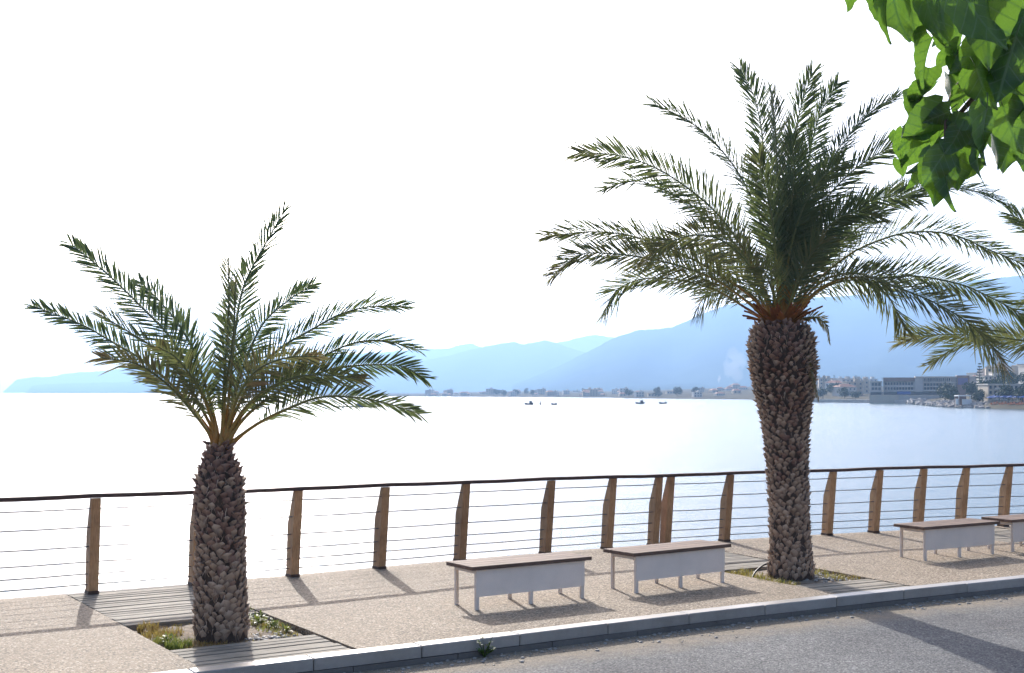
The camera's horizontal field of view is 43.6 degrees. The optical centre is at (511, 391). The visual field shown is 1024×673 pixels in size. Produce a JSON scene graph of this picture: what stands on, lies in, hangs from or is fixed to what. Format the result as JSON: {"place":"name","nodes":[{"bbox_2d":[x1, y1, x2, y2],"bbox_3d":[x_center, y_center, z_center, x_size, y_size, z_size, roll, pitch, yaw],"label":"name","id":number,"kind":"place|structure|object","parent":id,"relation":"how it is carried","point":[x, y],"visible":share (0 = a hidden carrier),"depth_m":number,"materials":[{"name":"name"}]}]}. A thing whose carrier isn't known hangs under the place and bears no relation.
{"place":"outdoors","nodes":[
{"label":"outdoors","id":0,"kind":"place"},
{"bbox_2d":[26,340,585,392],"bbox_3d":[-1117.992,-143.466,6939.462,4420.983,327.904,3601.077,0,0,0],"label":"hills","id":1,"kind":"structure","parent":0,"point":[505,366],"depth_m":6453.68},
{"bbox_2d":[3,335,612,392],"bbox_3d":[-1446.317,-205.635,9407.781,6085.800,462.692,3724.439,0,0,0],"label":"hills","id":2,"kind":"structure","parent":0,"point":[582,344],"depth_m":9452.99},
{"bbox_2d":[0,393,1023,598],"bbox_3d":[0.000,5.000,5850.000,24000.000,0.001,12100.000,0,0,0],"label":"sea","id":3,"kind":"structure","parent":0,"point":[64,443],"depth_m":83.62,"materials":[{"name":"teal liquid"}]},
{"bbox_2d":[338,402,377,406],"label":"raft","id":4,"kind":"object","parent":3,"relation":"on","point":[359,405],"visible":0.14,"depth_m":418.55,"materials":[{"name":"grey"}]},
{"bbox_2d":[9,530,897,598],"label":"sea wall","id":5,"kind":"structure","parent":3,"relation":"in","point":[251,578],"depth_m":14.48,"materials":[{"name":"concrete"}]},
{"bbox_2d":[0,525,1023,672],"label":"promenade pavement","id":6,"kind":"structure","parent":0,"point":[351,609],"depth_m":13.44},
{"bbox_2d":[69,585,351,666],"bbox_3d":[-3.086,2.269,12.424,1.351,0.133,4.374,0,0,-32],"label":"wooden deck","id":7,"kind":"object","parent":6,"relation":"on","point":[163,606],"visible":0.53,"depth_m":12.36,"materials":[{"name":"wood"}]},
{"bbox_2d":[133,620,302,649],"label":"pit soil","id":8,"kind":"structure","parent":6,"relation":"on","point":[187,630],"depth_m":11.83,"materials":[{"name":"brown soil"}]},
{"bbox_2d":[135,607,297,649],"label":"pit weeds","id":9,"kind":"object","parent":8,"relation":"on","point":[170,640],"visible":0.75,"depth_m":11.80,"materials":[{"name":"green plant"}]},
{"bbox_2d":[23,201,435,643],"bbox_3d":[-2.636,0.254,11.463,3.973,4.131,2.013,0,0,0],"label":"palm tree","id":10,"kind":"object","parent":8,"relation":"in","point":[221,608],"visible":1,"depth_m":11.48,"materials":[{"name":"green plant"}]},
{"bbox_2d":[245,571,857,641],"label":"pit pebbles","id":11,"kind":"object","parent":8,"relation":"on","point":[258,638],"visible":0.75,"depth_m":11.88,"materials":[{"name":"grey gravel"}]},
{"bbox_2d":[0,474,666,594],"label":"railing","id":12,"kind":"object","parent":6,"relation":"on","point":[292,559],"visible":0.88,"depth_m":15.84,"materials":[{"name":"metal"}]},
{"bbox_2d":[446,552,591,609],"bbox_3d":[0.086,1.978,13.453,1.500,0.445,0.516,0,0,-34],"label":"bench","id":13,"kind":"object","parent":6,"relation":"on","point":[529,574],"visible":1,"depth_m":13.25,"materials":[{"name":"white paint"}]},
{"bbox_2d":[603,540,730,592],"bbox_3d":[1.779,1.978,14.564,1.500,0.445,0.516,0,0,-36],"label":"bench","id":14,"kind":"object","parent":6,"relation":"on","point":[680,560],"visible":1,"depth_m":14.36,"materials":[{"name":"white paint"}]},
{"bbox_2d":[742,571,843,584],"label":"pit soil","id":15,"kind":"structure","parent":6,"relation":"on","point":[812,581],"depth_m":15.15,"materials":[{"name":"brown soil"}]},
{"bbox_2d":[752,563,766,576],"bbox_3d":[2.969,2.154,15.322,0.051,0.188,0.451,0,0,43],"label":"irrigation hose","id":16,"kind":"object","parent":15,"relation":"on","point":[761,566],"visible":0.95,"depth_m":15.31,"materials":[{"name":"grey plastic"}]},
{"bbox_2d":[726,567,859,584],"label":"pit weeds","id":17,"kind":"object","parent":15,"relation":"on","point":[757,575],"visible":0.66,"depth_m":15.31,"materials":[{"name":"green plant"}]},
{"bbox_2d":[724,552,907,593],"bbox_3d":[2.944,2.269,16.250,1.351,0.132,4.620,0,0,-28],"label":"tree deck","id":18,"kind":"object","parent":6,"relation":"on","point":[735,562],"visible":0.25,"depth_m":14.81,"materials":[{"name":"wood"}]},
{"bbox_2d":[533,56,1023,581],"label":"palm tree","id":19,"kind":"object","parent":18,"relation":"on","point":[797,252],"visible":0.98,"depth_m":15.21,"materials":[{"name":"green plant"}]},
{"bbox_2d":[659,463,1023,542],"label":"railing","id":20,"kind":"object","parent":6,"relation":"on","point":[828,513],"visible":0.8,"depth_m":19.81,"materials":[{"name":"metal"}]},
{"bbox_2d":[894,518,999,560],"bbox_3d":[5.857,1.978,17.221,1.500,0.445,0.516,0,0,-31],"label":"bench","id":21,"kind":"object","parent":6,"relation":"on","point":[958,534],"visible":1,"depth_m":17.04,"materials":[{"name":"white paint"}]},
{"bbox_2d":[981,514,1023,551],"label":"bench","id":22,"kind":"object","parent":6,"relation":"on","point":[1015,522],"visible":0.91,"depth_m":17.70,"materials":[{"name":"white paint"}]},
{"bbox_2d":[995,528,1023,544],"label":"tree deck","id":23,"kind":"object","parent":6,"relation":"on","point":[1002,535],"visible":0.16,"depth_m":19.67,"materials":[{"name":"wood"}]},
{"bbox_2d":[886,202,1023,374],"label":"palm tree","id":24,"kind":"object","parent":23,"relation":"on","point":[1013,220],"visible":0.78,"depth_m":17.13,"materials":[{"name":"green plant"}]},
{"bbox_2d":[0,0,1023,392],"label":"sky","id":25,"kind":"structure","parent":0,"point":[417,150],"materials":[{"name":"white"}]},
{"bbox_2d":[303,386,1023,408],"bbox_3d":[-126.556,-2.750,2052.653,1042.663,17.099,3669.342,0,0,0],"label":"coast","id":26,"kind":"structure","parent":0,"point":[748,394],"depth_m":1070.82},
{"bbox_2d":[459,392,466,395],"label":"house","id":27,"kind":"structure","parent":26,"relation":"on","point":[462,393],"depth_m":1452.71,"materials":[{"name":"paint"}]},
{"bbox_2d":[499,389,506,394],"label":"building","id":28,"kind":"structure","parent":26,"relation":"on","point":[504,392],"depth_m":1422.41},
{"bbox_2d":[508,391,516,395],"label":"house","id":29,"kind":"structure","parent":26,"relation":"on","point":[513,393],"depth_m":1335.13,"materials":[{"name":"paint"}]},
{"bbox_2d":[538,388,545,393],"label":"house","id":30,"kind":"structure","parent":26,"relation":"on","point":[542,391],"depth_m":1471.78,"materials":[{"name":"beige paint"}]},
{"bbox_2d":[545,390,553,395],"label":"house","id":31,"kind":"structure","parent":26,"relation":"on","point":[549,393],"depth_m":1301.71,"materials":[{"name":"beige paint"}]},
{"bbox_2d":[562,389,569,394],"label":"house","id":32,"kind":"structure","parent":26,"relation":"on","point":[566,391],"depth_m":1420.81,"materials":[{"name":"paint"}]},
{"bbox_2d":[589,388,597,395],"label":"house","id":33,"kind":"structure","parent":26,"relation":"on","point":[594,392],"depth_m":1200.28,"materials":[{"name":"beige paint"}]},
{"bbox_2d":[625,389,633,394],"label":"town tree","id":34,"kind":"object","parent":26,"relation":"on","point":[628,392],"visible":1,"depth_m":1048.38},
{"bbox_2d":[634,390,643,396],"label":"house","id":35,"kind":"structure","parent":26,"relation":"on","point":[640,393],"depth_m":1031.96,"materials":[{"name":"paint"}]},
{"bbox_2d":[653,388,661,394],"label":"building","id":36,"kind":"structure","parent":26,"relation":"on","point":[657,391],"depth_m":1021.29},
{"bbox_2d":[673,387,681,393],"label":"town tree","id":37,"kind":"object","parent":26,"relation":"on","point":[676,390],"visible":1,"depth_m":1009.36,"materials":[{"name":"green plant"}]},
{"bbox_2d":[692,390,701,396],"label":"house","id":38,"kind":"structure","parent":26,"relation":"on","point":[698,393],"depth_m":944.28,"materials":[{"name":"paint"}]},
{"bbox_2d":[709,389,718,392],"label":"house","id":39,"kind":"structure","parent":26,"relation":"on","point":[713,390],"depth_m":1118.14,"materials":[{"name":"beige paint"}]},
{"bbox_2d":[714,392,724,395],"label":"house","id":40,"kind":"structure","parent":26,"relation":"on","point":[719,394],"depth_m":970.64,"materials":[{"name":"paint"}]},
{"bbox_2d":[731,383,739,388],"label":"house","id":41,"kind":"structure","parent":26,"relation":"on","point":[735,385],"depth_m":1413.93,"materials":[{"name":"beige paint"}]},
{"bbox_2d":[731,389,740,392],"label":"house","id":42,"kind":"structure","parent":26,"relation":"on","point":[736,391],"depth_m":1036.49,"materials":[{"name":"beige paint"}]},
{"bbox_2d":[739,386,747,389],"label":"house","id":43,"kind":"structure","parent":26,"relation":"on","point":[743,388],"depth_m":1277.30,"materials":[{"name":"paint"}]},
{"bbox_2d":[816,387,827,396],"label":"shore tree","id":44,"kind":"object","parent":26,"relation":"on","point":[822,391],"visible":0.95,"depth_m":627.39,"materials":[{"name":"green plant"}]},
{"bbox_2d":[817,376,832,387],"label":"house","id":45,"kind":"structure","parent":26,"relation":"on","point":[827,379],"depth_m":892.96,"materials":[{"name":"beige paint"}]},
{"bbox_2d":[825,380,841,388],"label":"house","id":46,"kind":"structure","parent":26,"relation":"on","point":[832,381],"depth_m":796.16,"materials":[{"name":"paint"}]},
{"bbox_2d":[826,383,840,393],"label":"town tree","id":47,"kind":"object","parent":26,"relation":"on","point":[829,388],"visible":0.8,"depth_m":682.89,"materials":[{"name":"green plant"}]},
{"bbox_2d":[837,387,849,397],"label":"town tree","id":48,"kind":"object","parent":26,"relation":"on","point":[845,393],"visible":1,"depth_m":633.69,"materials":[{"name":"green plant"}]},
{"bbox_2d":[832,384,856,395],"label":"house","id":49,"kind":"structure","parent":26,"relation":"on","point":[851,388],"depth_m":679.39,"materials":[{"name":"paint"}]},
{"bbox_2d":[836,377,852,381],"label":"house","id":50,"kind":"structure","parent":26,"relation":"on","point":[846,379],"depth_m":821.21,"materials":[{"name":"paint"}]},
{"bbox_2d":[842,379,863,394],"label":"house","id":51,"kind":"structure","parent":26,"relation":"on","point":[857,383],"depth_m":695.91,"materials":[{"name":"beige paint"}]},
{"bbox_2d":[850,391,860,398],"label":"shore tree","id":52,"kind":"object","parent":26,"relation":"on","point":[857,394],"visible":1,"depth_m":619.31,"materials":[{"name":"green plant"}]},
{"bbox_2d":[813,399,911,402],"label":"quay wall","id":53,"kind":"structure","parent":26,"relation":"on","point":[853,400],"depth_m":598.94,"materials":[{"name":"grey stone"}]},
{"bbox_2d":[859,378,871,392],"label":"house","id":54,"kind":"structure","parent":26,"relation":"on","point":[866,385],"depth_m":731.86,"materials":[{"name":"beige paint"}]},
{"bbox_2d":[869,375,975,402],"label":"hotel","id":55,"kind":"structure","parent":26,"relation":"on","point":[905,388],"depth_m":569.05,"materials":[{"name":"beige paint"}]},
{"bbox_2d":[936,382,954,399],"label":"shore tree","id":56,"kind":"object","parent":26,"relation":"on","point":[942,388],"visible":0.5,"depth_m":464.94,"materials":[{"name":"green plant"}]},
{"bbox_2d":[943,386,958,399],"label":"shore tree","id":57,"kind":"object","parent":26,"relation":"on","point":[953,390],"visible":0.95,"depth_m":429.35,"materials":[{"name":"green plant"}]},
{"bbox_2d":[954,395,971,404],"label":"kiosk","id":58,"kind":"object","parent":26,"relation":"on","point":[961,400],"visible":1,"depth_m":405.05,"materials":[{"name":"white fabric"}]},
{"bbox_2d":[962,381,977,396],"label":"shore tree","id":59,"kind":"object","parent":26,"relation":"on","point":[970,389],"visible":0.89,"depth_m":448.83,"materials":[{"name":"green plant"}]},
{"bbox_2d":[970,389,986,401],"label":"shore tree","id":60,"kind":"object","parent":26,"relation":"on","point":[979,395],"visible":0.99,"depth_m":405.62,"materials":[{"name":"green plant"}]},
{"bbox_2d":[974,363,984,391],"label":"conifer","id":61,"kind":"object","parent":26,"relation":"on","point":[979,372],"visible":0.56,"depth_m":459.80,"materials":[{"name":"green plant"}]},
{"bbox_2d":[976,375,999,382],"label":"apartment house","id":62,"kind":"structure","parent":26,"relation":"on","point":[988,377],"depth_m":520.00,"materials":[{"name":"paint"}]},
{"bbox_2d":[976,384,1007,401],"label":"apartment house","id":63,"kind":"structure","parent":26,"relation":"on","point":[990,389],"depth_m":405.00,"materials":[{"name":"beige paint"}]},
{"bbox_2d":[975,376,1010,391],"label":"town tree","id":64,"kind":"object","parent":26,"relation":"on","point":[986,382],"visible":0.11,"depth_m":433.00,"materials":[{"name":"green plant"}]},
{"bbox_2d":[984,365,1008,374],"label":"house","id":65,"kind":"structure","parent":26,"relation":"on","point":[987,370],"depth_m":538.32,"materials":[{"name":"beige paint"}]},
{"bbox_2d":[990,378,1009,385],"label":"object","id":66,"kind":"object","parent":26,"relation":"on","point":[997,381],"visible":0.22,"depth_m":409.06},
{"bbox_2d":[989,369,1014,379],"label":"house","id":67,"kind":"structure","parent":26,"relation":"on","point":[994,373],"depth_m":519.94,"materials":[{"name":"paint"}]},
{"bbox_2d":[995,384,1014,399],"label":"town tree","id":68,"kind":"object","parent":26,"relation":"on","point":[1007,390],"visible":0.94,"depth_m":390.15,"materials":[{"name":"green plant"}]},
{"bbox_2d":[996,369,1016,378],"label":"town tree","id":69,"kind":"object","parent":26,"relation":"on","point":[1012,374],"visible":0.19,"depth_m":477.44,"materials":[{"name":"green plant"}]},
{"bbox_2d":[1006,374,1018,383],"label":"town tree","id":70,"kind":"object","parent":26,"relation":"on","point":[1015,380],"visible":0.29,"depth_m":440.92,"materials":[{"name":"green plant"}]},
{"bbox_2d":[1009,384,1023,387],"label":"apartment house","id":71,"kind":"structure","parent":26,"relation":"on","point":[1015,385],"depth_m":424.92,"materials":[{"name":"paint"}]},
{"bbox_2d":[1012,383,1023,401],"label":"town tree","id":72,"kind":"object","parent":26,"relation":"on","point":[1019,391],"visible":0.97,"depth_m":380.46,"materials":[{"name":"green plant"}]},
{"bbox_2d":[1012,365,1023,383],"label":"house","id":73,"kind":"structure","parent":26,"relation":"on","point":[1015,368],"depth_m":520.71,"materials":[{"name":"beige paint"}]},
{"bbox_2d":[1015,372,1023,383],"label":"town tree","id":74,"kind":"object","parent":26,"relation":"on","point":[1021,377],"visible":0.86,"depth_m":453.32,"materials":[{"name":"green plant"}]},
{"bbox_2d":[1018,366,1023,383],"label":"house","id":75,"kind":"structure","parent":26,"relation":"on","point":[1020,369],"depth_m":497.74,"materials":[{"name":"paint"}]},
{"bbox_2d":[353,591,1023,672],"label":"road","id":76,"kind":"structure","parent":0,"point":[979,635],"depth_m":11.72,"materials":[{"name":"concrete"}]},
{"bbox_2d":[476,635,495,656],"bbox_3d":[-0.235,2.259,11.344,0.192,0.194,0.213,0,0,0],"label":"weed","id":77,"kind":"object","parent":76,"relation":"on","point":[481,651],"visible":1,"depth_m":11.32,"materials":[{"name":"green plant"}]},
{"bbox_2d":[157,575,1023,672],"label":"kerb","id":78,"kind":"structure","parent":76,"relation":"on","point":[389,656],"depth_m":12.09,"materials":[{"name":"concrete"}]},
{"bbox_2d":[344,590,1023,672],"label":"gutter grit","id":79,"kind":"object","parent":76,"relation":"on","point":[668,635],"visible":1,"depth_m":12.63,"materials":[{"name":"grey gravel"}]},
{"bbox_2d":[512,276,1023,390],"bbox_3d":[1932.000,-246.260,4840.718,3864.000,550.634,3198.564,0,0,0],"label":"hills","id":80,"kind":"structure","parent":0,"point":[713,351],"depth_m":4534.60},
{"bbox_2d":[627,359,1011,389],"bbox_3d":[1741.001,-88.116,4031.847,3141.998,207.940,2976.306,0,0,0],"label":"hills","id":81,"kind":"structure","parent":0,"point":[879,372],"depth_m":3502.11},
{"label":"near pavement","id":82,"kind":"structure","parent":0,"visible":0},
{"bbox_2d":[844,0,1023,211],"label":"mulberry tree","id":83,"kind":"object","parent":82,"relation":"on","point":[984,62],"visible":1,"depth_m":2.97,"materials":[{"name":"green plant"}]}
]}

